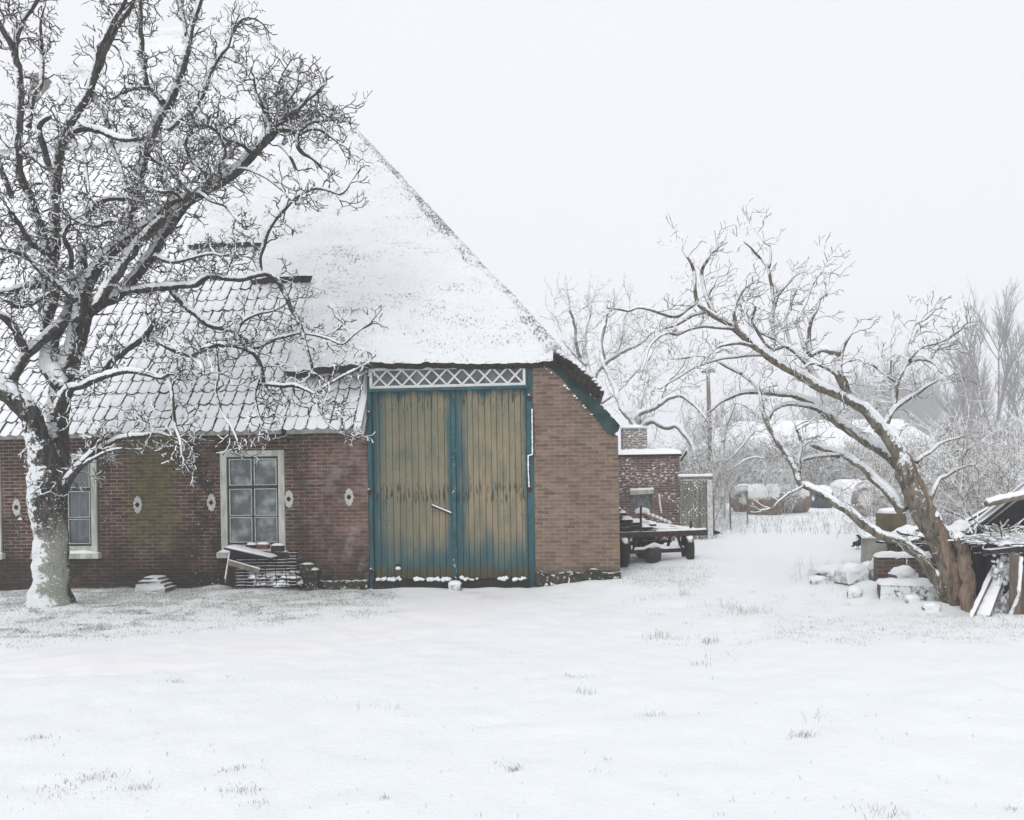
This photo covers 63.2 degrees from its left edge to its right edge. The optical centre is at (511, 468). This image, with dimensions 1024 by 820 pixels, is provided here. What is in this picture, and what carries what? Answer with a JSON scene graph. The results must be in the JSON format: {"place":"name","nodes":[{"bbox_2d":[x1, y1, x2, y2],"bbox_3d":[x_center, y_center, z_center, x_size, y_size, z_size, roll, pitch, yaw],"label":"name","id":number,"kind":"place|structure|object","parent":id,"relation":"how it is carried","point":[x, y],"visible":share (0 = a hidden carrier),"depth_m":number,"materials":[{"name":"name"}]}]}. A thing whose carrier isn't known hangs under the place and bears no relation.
{"place":"outdoors","nodes":[
{"label":"outdoors","id":0,"kind":"place"},
{"bbox_2d":[0,591,521,677],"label":"path","id":1,"kind":"structure","parent":0,"point":[452,611],"depth_m":9.81,"materials":[{"name":"white snow"}]},
{"bbox_2d":[0,463,1023,819],"bbox_3d":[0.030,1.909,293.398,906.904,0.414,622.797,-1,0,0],"label":"ground","id":2,"kind":"structure","parent":0,"point":[932,709],"depth_m":7.09,"materials":[{"name":"white snow"}]},
{"bbox_2d":[135,585,175,592],"bbox_3d":[-6.203,2.079,14.477,0.580,0.098,0.370,-1,0,9],"label":"stone flag","id":3,"kind":"object","parent":2,"relation":"on","point":[164,589],"visible":0.59,"depth_m":14.31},
{"bbox_2d":[136,582,172,587],"bbox_3d":[-6.224,2.016,14.477,0.520,0.090,0.350,-1,0,3],"label":"stone flag","id":4,"kind":"object","parent":3,"relation":"on","point":[162,585],"visible":0.62,"depth_m":14.32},
{"bbox_2d":[137,578,168,583],"bbox_3d":[-6.235,1.949,14.477,0.420,0.077,0.330,-1,0,3],"label":"stone flag","id":5,"kind":"object","parent":4,"relation":"on","point":[143,581],"visible":0.7,"depth_m":14.33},
{"bbox_2d":[144,575,166,579],"bbox_3d":[-6.205,1.896,14.477,0.282,0.090,0.270,-1,0,12],"label":"stone flag","id":6,"kind":"object","parent":5,"relation":"on","point":[155,577],"visible":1,"depth_m":14.38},
{"bbox_2d":[0,0,387,608],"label":"old tree","id":7,"kind":"object","parent":2,"relation":"on","point":[51,475],"visible":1,"depth_m":12.88,"materials":[{"name":"grey plant"}]},
{"bbox_2d":[224,544,289,585],"bbox_3d":[-4.395,1.672,14.299,1.216,0.755,0.540,-1,0,5],"label":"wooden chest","id":8,"kind":"object","parent":2,"relation":"on","point":[239,552],"visible":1,"depth_m":14.29,"materials":[{"name":"black wood"}]},
{"bbox_2d":[224,551,230,582],"bbox_3d":[-4.846,1.653,14.195,0.030,0.573,0.139,-1,0,34],"label":"thin rod","id":9,"kind":"object","parent":8,"relation":"on","point":[226,572],"visible":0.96,"depth_m":14.18,"materials":[{"name":"grey wood"}]},
{"bbox_2d":[246,542,256,548],"bbox_3d":[-4.497,1.323,14.397,0.189,0.108,0.155,-1,0,12],"label":"brick","id":10,"kind":"object","parent":8,"relation":"on","point":[251,545],"visible":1,"depth_m":14.35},
{"bbox_2d":[256,542,269,548],"bbox_3d":[-4.292,1.322,14.379,0.234,0.124,0.155,-1,0,10],"label":"brick","id":11,"kind":"object","parent":8,"relation":"on","point":[262,545],"visible":1,"depth_m":14.33,"materials":[{"name":"red brick"}]},
{"bbox_2d":[271,543,284,551],"bbox_3d":[-4.031,1.352,14.358,0.234,0.147,0.155,-1,0,1],"label":"brick","id":12,"kind":"object","parent":8,"relation":"on","point":[277,547],"visible":1,"depth_m":14.30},
{"bbox_2d":[234,551,302,586],"bbox_3d":[-4.171,1.725,14.355,1.223,0.573,0.540,-1,0,5],"label":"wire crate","id":13,"kind":"object","parent":2,"relation":"on","point":[290,578],"visible":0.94,"depth_m":14.18,"materials":[{"name":"metal"}]},
{"bbox_2d":[227,559,260,573],"bbox_3d":[-4.563,1.660,14.171,0.567,0.257,0.044,-1,0,3],"label":"loose board","id":14,"kind":"object","parent":13,"relation":"in","point":[240,565],"visible":1,"depth_m":14.15,"materials":[{"name":"beige wood"}]},
{"bbox_2d":[299,562,313,590],"bbox_3d":[-3.553,1.885,14.457,0.230,0.518,0.228,-1,0,5],"label":"stacked brick","id":15,"kind":"object","parent":2,"relation":"on","point":[305,569],"visible":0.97,"depth_m":14.35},
{"bbox_2d":[0,21,620,590],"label":"thatched farmhouse","id":16,"kind":"object","parent":2,"relation":"on","point":[482,413],"visible":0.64,"depth_m":14.80,"materials":[{"name":"brick"}]},
{"bbox_2d":[0,455,5,558],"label":"window","id":17,"kind":"structure","parent":16,"relation":"in","point":[2,555],"depth_m":15.07,"materials":[{"name":"paint"}]},
{"bbox_2d":[30,453,101,558],"bbox_3d":[-8.005,0.669,15.051,1.286,1.882,0.369,-1,0,5],"label":"window","id":18,"kind":"structure","parent":16,"relation":"in","point":[82,509],"depth_m":14.97,"materials":[{"name":"paint"}]},
{"bbox_2d":[216,450,289,557],"bbox_3d":[-4.563,0.619,14.676,1.292,1.889,0.221,-1,0,5],"label":"window","id":19,"kind":"structure","parent":16,"relation":"in","point":[253,507],"depth_m":14.70,"materials":[{"name":"glass"}]},
{"bbox_2d":[372,390,452,578],"bbox_3d":[-1.732,0.276,14.476,1.382,3.340,0.120,-1,0,5],"label":"barn door","id":20,"kind":"structure","parent":16,"relation":"in","point":[412,461],"depth_m":14.47,"materials":[{"name":"paint"}]},
{"bbox_2d":[455,389,528,577],"bbox_3d":[-0.347,0.254,14.383,1.237,3.340,0.062,-1,0,5],"label":"barn door","id":21,"kind":"structure","parent":16,"relation":"in","point":[492,471],"depth_m":14.35,"materials":[{"name":"paint"}]},
{"bbox_2d":[311,567,319,590],"bbox_3d":[-3.440,1.928,14.447,0.184,0.428,0.228,-1,0,5],"label":"stacked brick","id":22,"kind":"object","parent":2,"relation":"on","point":[315,576],"visible":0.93,"depth_m":14.35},
{"bbox_2d":[448,580,461,590],"bbox_3d":[-0.969,1.991,14.149,0.230,0.193,0.223,-1,0,5],"label":"door stone","id":23,"kind":"object","parent":2,"relation":"on","point":[455,585],"visible":0.98,"depth_m":14.05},
{"bbox_2d":[533,269,673,415],"bbox_3d":[3.548,-3.048,31.201,5.155,9.309,3.859,-1,0,-28],"label":"bare tree","id":24,"kind":"object","parent":2,"relation":"on","point":[618,351],"visible":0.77,"depth_m":31.01,"materials":[{"name":"grey plant"}]},
{"bbox_2d":[618,424,686,540],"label":"brick outbuilding","id":25,"kind":"structure","parent":2,"relation":"on","point":[649,482],"depth_m":21.30,"materials":[{"name":"red brick"}]},
{"bbox_2d":[631,494,651,513],"bbox_3d":[3.316,0.828,21.345,0.540,0.633,0.110,-1,0,0],"label":"window","id":26,"kind":"structure","parent":25,"relation":"in","point":[645,500],"depth_m":21.36,"materials":[{"name":"grey glass"}]},
{"bbox_2d":[574,293,744,480],"bbox_3d":[4.802,-2.563,27.909,5.917,7.596,2.908,-1,0,12],"label":"bare tree","id":27,"kind":"object","parent":2,"relation":"on","point":[637,419],"visible":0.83,"depth_m":27.93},
{"bbox_2d":[620,505,707,566],"bbox_3d":[2.318,1.268,17.093,2.086,1.185,3.534,-1,0,-13],"label":"farm trailer","id":28,"kind":"object","parent":2,"relation":"on","point":[646,544],"visible":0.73,"depth_m":15.58,"materials":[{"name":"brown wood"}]},
{"bbox_2d":[619,526,630,530],"bbox_3d":[1.909,1.117,16.347,0.205,0.070,1.903,-1,0,-12],"label":"plank","id":29,"kind":"object","parent":28,"relation":"on","point":[624,528],"visible":0.36,"depth_m":15.42,"materials":[{"name":"grey wood"}]},
{"bbox_2d":[619,522,630,525],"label":"plank","id":30,"kind":"object","parent":29,"relation":"on","point":[624,524],"visible":0.36,"depth_m":15.49,"materials":[{"name":"grey wood"}]},
{"bbox_2d":[620,516,632,521],"bbox_3d":[1.959,0.939,16.270,0.230,0.118,1.719,-1,0,-14],"label":"plank","id":31,"kind":"object","parent":30,"relation":"on","point":[626,519],"visible":0.23,"depth_m":15.47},
{"bbox_2d":[628,525,639,529],"bbox_3d":[2.154,1.108,16.392,0.206,0.080,1.710,-1,0,-10],"label":"plank","id":32,"kind":"object","parent":28,"relation":"on","point":[635,527],"visible":0.36,"depth_m":15.56,"materials":[{"name":"grey wood"}]},
{"bbox_2d":[624,519,639,524],"bbox_3d":[2.156,1.004,16.326,0.230,0.119,1.520,-1,0,-14],"label":"plank","id":33,"kind":"object","parent":32,"relation":"on","point":[636,522],"visible":0.21,"depth_m":15.61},
{"bbox_2d":[639,523,651,529],"bbox_3d":[2.289,1.085,16.407,0.230,0.123,1.820,-1,0,-16],"label":"plank","id":34,"kind":"object","parent":28,"relation":"on","point":[646,527],"visible":0.23,"depth_m":15.55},
{"bbox_2d":[632,518,655,525],"bbox_3d":[2.529,1.026,16.175,0.170,0.109,1.219,-1,0,-11],"label":"plank","id":35,"kind":"object","parent":34,"relation":"on","point":[651,523],"visible":0.59,"depth_m":15.65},
{"bbox_2d":[647,423,717,490],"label":"hedge bush","id":36,"kind":"object","parent":2,"relation":"on","point":[700,453],"visible":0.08,"depth_m":44.88,"materials":[{"name":"grey plant"}]},
{"bbox_2d":[677,474,712,539],"bbox_3d":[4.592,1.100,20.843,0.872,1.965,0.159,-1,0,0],"label":"shed","id":37,"kind":"structure","parent":2,"relation":"on","point":[696,505],"depth_m":20.80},
{"bbox_2d":[653,424,758,522],"bbox_3d":[6.001,0.145,25.983,3.219,3.299,3.264,-1,0,31],"label":"shrub","id":38,"kind":"object","parent":2,"relation":"on","point":[716,485],"visible":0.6,"depth_m":26.00,"materials":[{"name":"grey plant"}]},
{"bbox_2d":[701,370,714,486],"bbox_3d":[7.812,-0.969,33.000,0.527,5.999,0.216,-1,0,0],"label":"utility pole","id":39,"kind":"object","parent":2,"relation":"on","point":[708,397],"visible":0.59,"depth_m":32.93,"materials":[{"name":"white paint"}]},
{"bbox_2d":[673,436,746,492],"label":"hedge bush","id":40,"kind":"object","parent":2,"relation":"on","point":[682,462],"visible":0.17,"depth_m":44.02,"materials":[{"name":"grey plant"}]},
{"bbox_2d":[682,424,754,496],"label":"hedge bush","id":41,"kind":"object","parent":2,"relation":"on","point":[697,446],"visible":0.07,"depth_m":49.98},
{"bbox_2d":[713,490,747,535],"bbox_3d":[6.416,1.271,24.250,0.045,1.163,5.034,-1,0,26],"label":"wire fence","id":42,"kind":"object","parent":2,"relation":"on","point":[730,504],"visible":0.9,"depth_m":23.98,"materials":[{"name":"metal"}]},
{"bbox_2d":[731,483,749,511],"bbox_3d":[9.355,1.145,33.551,1.178,1.117,1.146,-1,0,15],"label":"round bale","id":43,"kind":"object","parent":2,"relation":"on","point":[738,501],"visible":0.38,"depth_m":33.07},
{"bbox_2d":[694,439,787,511],"bbox_3d":[9.364,0.147,33.155,3.756,3.203,3.699,-1,0,-10],"label":"shrub","id":44,"kind":"object","parent":2,"relation":"on","point":[760,472],"visible":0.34,"depth_m":33.23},
{"bbox_2d":[713,438,770,484],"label":"hedge bush","id":45,"kind":"object","parent":2,"relation":"on","point":[747,460],"visible":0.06,"depth_m":50.22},
{"bbox_2d":[681,359,810,518],"bbox_3d":[7.853,-0.966,28.804,4.367,5.797,2.824,-1,0,0],"label":"bare tree","id":46,"kind":"object","parent":2,"relation":"on","point":[723,432],"visible":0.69,"depth_m":28.95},
{"bbox_2d":[747,484,781,514],"bbox_3d":[9.455,1.125,31.149,1.249,1.153,1.216,-1,0,20],"label":"round bale","id":47,"kind":"object","parent":2,"relation":"on","point":[762,499],"visible":0.77,"depth_m":30.69},
{"bbox_2d":[728,424,816,484],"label":"hedge bush","id":48,"kind":"object","parent":2,"relation":"on","point":[756,454],"visible":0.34,"depth_m":48.36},
{"bbox_2d":[748,438,812,514],"bbox_3d":[9.956,0.231,31.085,2.504,3.007,3.280,-1,0,14],"label":"shrub","id":49,"kind":"object","parent":2,"relation":"on","point":[778,486],"visible":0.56,"depth_m":30.76,"materials":[{"name":"grey plant"}]},
{"bbox_2d":[757,422,829,484],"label":"hedge bush","id":50,"kind":"object","parent":2,"relation":"on","point":[772,443],"visible":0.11,"depth_m":48.49,"materials":[{"name":"grey plant"}]},
{"bbox_2d":[596,196,996,612],"bbox_3d":[3.989,-0.823,11.339,5.850,6.209,2.534,-1,0,0],"label":"leaning tree","id":51,"kind":"object","parent":2,"relation":"on","point":[951,578],"visible":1,"depth_m":11.46,"materials":[{"name":"brown plant"}]},
{"bbox_2d":[782,484,810,512],"bbox_3d":[10.766,1.140,32.125,1.152,1.081,1.145,-1,0,-20],"label":"round bale","id":52,"kind":"object","parent":2,"relation":"on","point":[805,505],"visible":0.38,"depth_m":31.69},
{"bbox_2d":[774,434,851,485],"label":"hedge bush","id":53,"kind":"object","parent":2,"relation":"on","point":[818,478],"visible":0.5,"depth_m":45.37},
{"bbox_2d":[690,419,943,478],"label":"distant barn","id":54,"kind":"structure","parent":2,"relation":"on","point":[786,425],"depth_m":92.59,"materials":[{"name":"brick"}]},
{"bbox_2d":[808,575,826,584],"bbox_3d":[4.898,1.799,13.325,0.293,0.191,0.236,-1,0,11],"label":"stone","id":55,"kind":"object","parent":2,"relation":"on","point":[815,579],"visible":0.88,"depth_m":13.24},
{"bbox_2d":[809,485,833,507],"bbox_3d":[13.034,1.160,35.101,0.730,0.974,1.021,-1,0,-8],"label":"wrapped bale","id":56,"kind":"object","parent":2,"relation":"on","point":[817,502],"visible":0.54,"depth_m":34.77,"materials":[{"name":"plastic"}]},
{"bbox_2d":[807,564,841,576],"bbox_3d":[5.389,1.748,13.994,0.693,0.283,0.580,-1,0,-5],"label":"stone","id":57,"kind":"object","parent":2,"relation":"on","point":[823,570],"visible":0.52,"depth_m":13.86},
{"bbox_2d":[826,570,834,580],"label":"stone","id":58,"kind":"object","parent":2,"relation":"on","point":[829,575],"visible":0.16,"depth_m":13.47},
{"bbox_2d":[795,429,880,483],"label":"hedge bush","id":59,"kind":"object","parent":2,"relation":"on","point":[856,443],"visible":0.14,"depth_m":46.60,"materials":[{"name":"grey plant"}]},
{"bbox_2d":[829,479,861,506],"bbox_3d":[14.440,1.030,35.781,1.341,1.188,1.263,-1,0,-15],"label":"wrapped bale","id":60,"kind":"object","parent":2,"relation":"on","point":[837,484],"visible":0.46,"depth_m":35.32,"materials":[{"name":"white plastic"}]},
{"bbox_2d":[834,562,868,585],"bbox_3d":[5.294,1.629,12.977,0.449,0.338,0.367,-1,0,-14],"label":"stone","id":61,"kind":"object","parent":2,"relation":"on","point":[849,573],"visible":0.97,"depth_m":12.85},
{"bbox_2d":[679,344,1023,467],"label":"wood","id":62,"kind":"object","parent":2,"relation":"on","point":[930,406],"visible":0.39,"depth_m":161.20,"materials":[{"name":"grey plant"}]},
{"bbox_2d":[846,585,862,597],"bbox_3d":[5.127,1.853,12.463,0.239,0.210,0.193,-1,0,17],"label":"stone","id":63,"kind":"object","parent":2,"relation":"on","point":[854,591],"visible":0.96,"depth_m":12.39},
{"bbox_2d":[851,538,860,548],"bbox_3d":[7.409,1.617,17.880,0.397,0.249,0.139,-1,0,-40],"label":"bird","id":64,"kind":"object","parent":2,"relation":"on","point":[857,543],"visible":0.9,"depth_m":17.85},
{"bbox_2d":[822,432,893,484],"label":"hedge bush","id":65,"kind":"object","parent":2,"relation":"on","point":[850,469],"visible":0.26,"depth_m":45.05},
{"bbox_2d":[862,561,869,569],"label":"stone","id":66,"kind":"object","parent":2,"relation":"on","point":[865,564],"visible":0.2,"depth_m":13.92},
{"bbox_2d":[868,557,873,580],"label":"stone","id":67,"kind":"object","parent":2,"relation":"on","point":[871,568],"visible":0.22,"depth_m":13.59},
{"bbox_2d":[851,480,893,516],"bbox_3d":[12.854,0.998,29.328,1.190,1.299,1.416,-1,0,-30],"label":"round bale","id":68,"kind":"object","parent":2,"relation":"on","point":[862,487],"visible":0.33,"depth_m":29.08},
{"bbox_2d":[860,532,886,561],"bbox_3d":[6.947,1.488,15.384,0.907,0.618,0.740,-1,0,19],"label":"concrete block","id":69,"kind":"object","parent":2,"relation":"on","point":[870,547],"depth_m":15.17,"materials":[{"name":"grey concrete"}]},
{"bbox_2d":[876,507,906,531],"bbox_3d":[7.384,1.290,16.200,0.559,1.075,0.559,-1,0,0],"label":"old tank","id":70,"kind":"object","parent":2,"relation":"on","point":[888,519],"visible":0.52,"depth_m":15.99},
{"bbox_2d":[829,423,963,522],"bbox_3d":[10.087,0.293,20.812,3.295,2.885,3.284,-1,0,-17],"label":"shrub","id":71,"kind":"object","parent":2,"relation":"on","point":[868,498],"visible":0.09,"depth_m":21.53,"materials":[{"name":"plant"}]},
{"bbox_2d":[843,449,960,531],"bbox_3d":[7.952,0.673,16.721,2.367,2.172,2.408,-1,0,-23],"label":"shrub","id":72,"kind":"object","parent":2,"relation":"on","point":[909,521],"visible":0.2,"depth_m":16.65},
{"bbox_2d":[873,551,935,581],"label":"brick wall","id":73,"kind":"structure","parent":2,"relation":"on","point":[885,562],"depth_m":13.26,"materials":[{"name":"brown brick"}]},
{"bbox_2d":[876,577,936,600],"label":"brick plinth","id":74,"kind":"structure","parent":2,"relation":"on","point":[890,588],"depth_m":12.03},
{"bbox_2d":[888,565,918,578],"bbox_3d":[5.813,1.584,12.347,0.436,0.315,0.313,-1,0,-11],"label":"stone","id":75,"kind":"object","parent":74,"relation":"on","point":[903,571],"visible":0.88,"depth_m":12.24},
{"bbox_2d":[887,540,928,551],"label":"rubble pier","id":76,"kind":"structure","parent":2,"relation":"on","point":[897,548],"depth_m":14.27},
{"bbox_2d":[876,535,924,544],"bbox_3d":[6.641,1.203,14.200,0.620,0.141,0.500,-1,0,-11],"label":"roofing sheet","id":77,"kind":"object","parent":76,"relation":"on","point":[904,536],"visible":0.32,"depth_m":14.06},
{"bbox_2d":[892,524,919,534],"bbox_3d":[6.954,1.096,14.700,0.550,0.204,0.400,-1,0,-29],"label":"roofing sheet","id":78,"kind":"object","parent":76,"relation":"on","point":[910,527],"visible":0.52,"depth_m":14.66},
{"bbox_2d":[896,529,924,537],"bbox_3d":[6.907,1.125,14.300,0.500,0.179,0.400,-1,0,17],"label":"roofing sheet","id":79,"kind":"object","parent":76,"relation":"on","point":[904,532],"visible":0.69,"depth_m":14.20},
{"bbox_2d":[873,447,949,488],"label":"hedge bush","id":80,"kind":"object","parent":2,"relation":"on","point":[919,463],"visible":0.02,"depth_m":43.93,"materials":[{"name":"plant"}]},
{"bbox_2d":[904,594,919,603],"bbox_3d":[5.654,1.857,11.774,0.223,0.170,0.175,-1,0,-4],"label":"stone","id":81,"kind":"object","parent":2,"relation":"on","point":[910,598],"visible":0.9,"depth_m":11.71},
{"bbox_2d":[818,404,1023,525],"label":"shrub","id":82,"kind":"object","parent":2,"relation":"on","point":[875,462],"visible":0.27,"depth_m":18.51,"materials":[{"name":"grey plant"}]},
{"bbox_2d":[921,602,941,611],"bbox_3d":[5.755,1.901,11.409,0.247,0.160,0.197,-1,0,16],"label":"stone","id":83,"kind":"object","parent":2,"relation":"on","point":[931,606],"visible":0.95,"depth_m":11.34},
{"bbox_2d":[852,409,1023,517],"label":"shrub","id":84,"kind":"object","parent":2,"relation":"on","point":[939,459],"visible":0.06,"depth_m":22.65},
{"bbox_2d":[902,430,980,485],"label":"hedge bush","id":85,"kind":"object","parent":2,"relation":"on","point":[940,445],"visible":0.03,"depth_m":46.15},
{"bbox_2d":[872,367,1023,525],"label":"shrub","id":86,"kind":"object","parent":2,"relation":"on","point":[998,466],"visible":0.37,"depth_m":17.19,"materials":[{"name":"grey plant"}]},
{"bbox_2d":[873,407,1023,525],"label":"shrub","id":87,"kind":"object","parent":2,"relation":"on","point":[963,475],"visible":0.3,"depth_m":16.99,"materials":[{"name":"plant"}]},
{"bbox_2d":[875,412,1023,521],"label":"shrub","id":88,"kind":"object","parent":2,"relation":"on","point":[978,460],"visible":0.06,"depth_m":19.67,"materials":[{"name":"grey plant"}]},
{"bbox_2d":[895,383,1023,521],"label":"shrub","id":89,"kind":"object","parent":2,"relation":"on","point":[944,446],"visible":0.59,"depth_m":16.68,"materials":[{"name":"grey plant"}]},
{"bbox_2d":[932,345,994,468],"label":"tree","id":90,"kind":"object","parent":2,"relation":"on","point":[961,401],"visible":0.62,"depth_m":103.47,"materials":[{"name":"grey plant"}]},
{"bbox_2d":[928,277,1023,472],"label":"tree","id":91,"kind":"object","parent":2,"relation":"on","point":[1005,331],"visible":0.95,"depth_m":91.29,"materials":[{"name":"grey plant"}]},
{"bbox_2d":[969,565,995,616],"bbox_3d":[6.282,1.637,11.076,0.876,0.643,0.051,-1,0,-40],"label":"leaning plank","id":92,"kind":"object","parent":2,"relation":"on","point":[982,594],"visible":0.93,"depth_m":11.02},
{"bbox_2d":[944,482,1023,614],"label":"collapsed shed","id":93,"kind":"structure","parent":2,"relation":"on","point":[995,535],"depth_m":11.21,"materials":[{"name":"grey wood"}]},
{"bbox_2d":[984,490,1023,506],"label":"log","id":94,"kind":"object","parent":93,"relation":"on","point":[998,499],"visible":1,"depth_m":11.12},
{"bbox_2d":[976,573,1004,616],"bbox_3d":[6.377,1.684,11.075,0.208,0.562,0.825,-1,0,45],"label":"leaning plank","id":95,"kind":"object","parent":2,"relation":"on","point":[989,602],"visible":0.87,"depth_m":10.95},
{"bbox_2d":[1000,332,1023,470],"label":"tree","id":96,"kind":"object","parent":2,"relation":"on","point":[1017,396],"visible":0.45,"depth_m":99.94,"materials":[{"name":"grey plant"}]},
{"bbox_2d":[0,0,1023,463],"label":"sky","id":97,"kind":"structure","parent":0,"point":[552,138],"materials":[{"name":"white"}]},
{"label":"plank","id":98,"kind":"object","parent":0,"visible":0},
{"bbox_2d":[619,510,625,515],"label":"plank","id":99,"kind":"object","parent":98,"relation":"on","point":[622,512],"visible":0.07,"depth_m":15.57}
]}

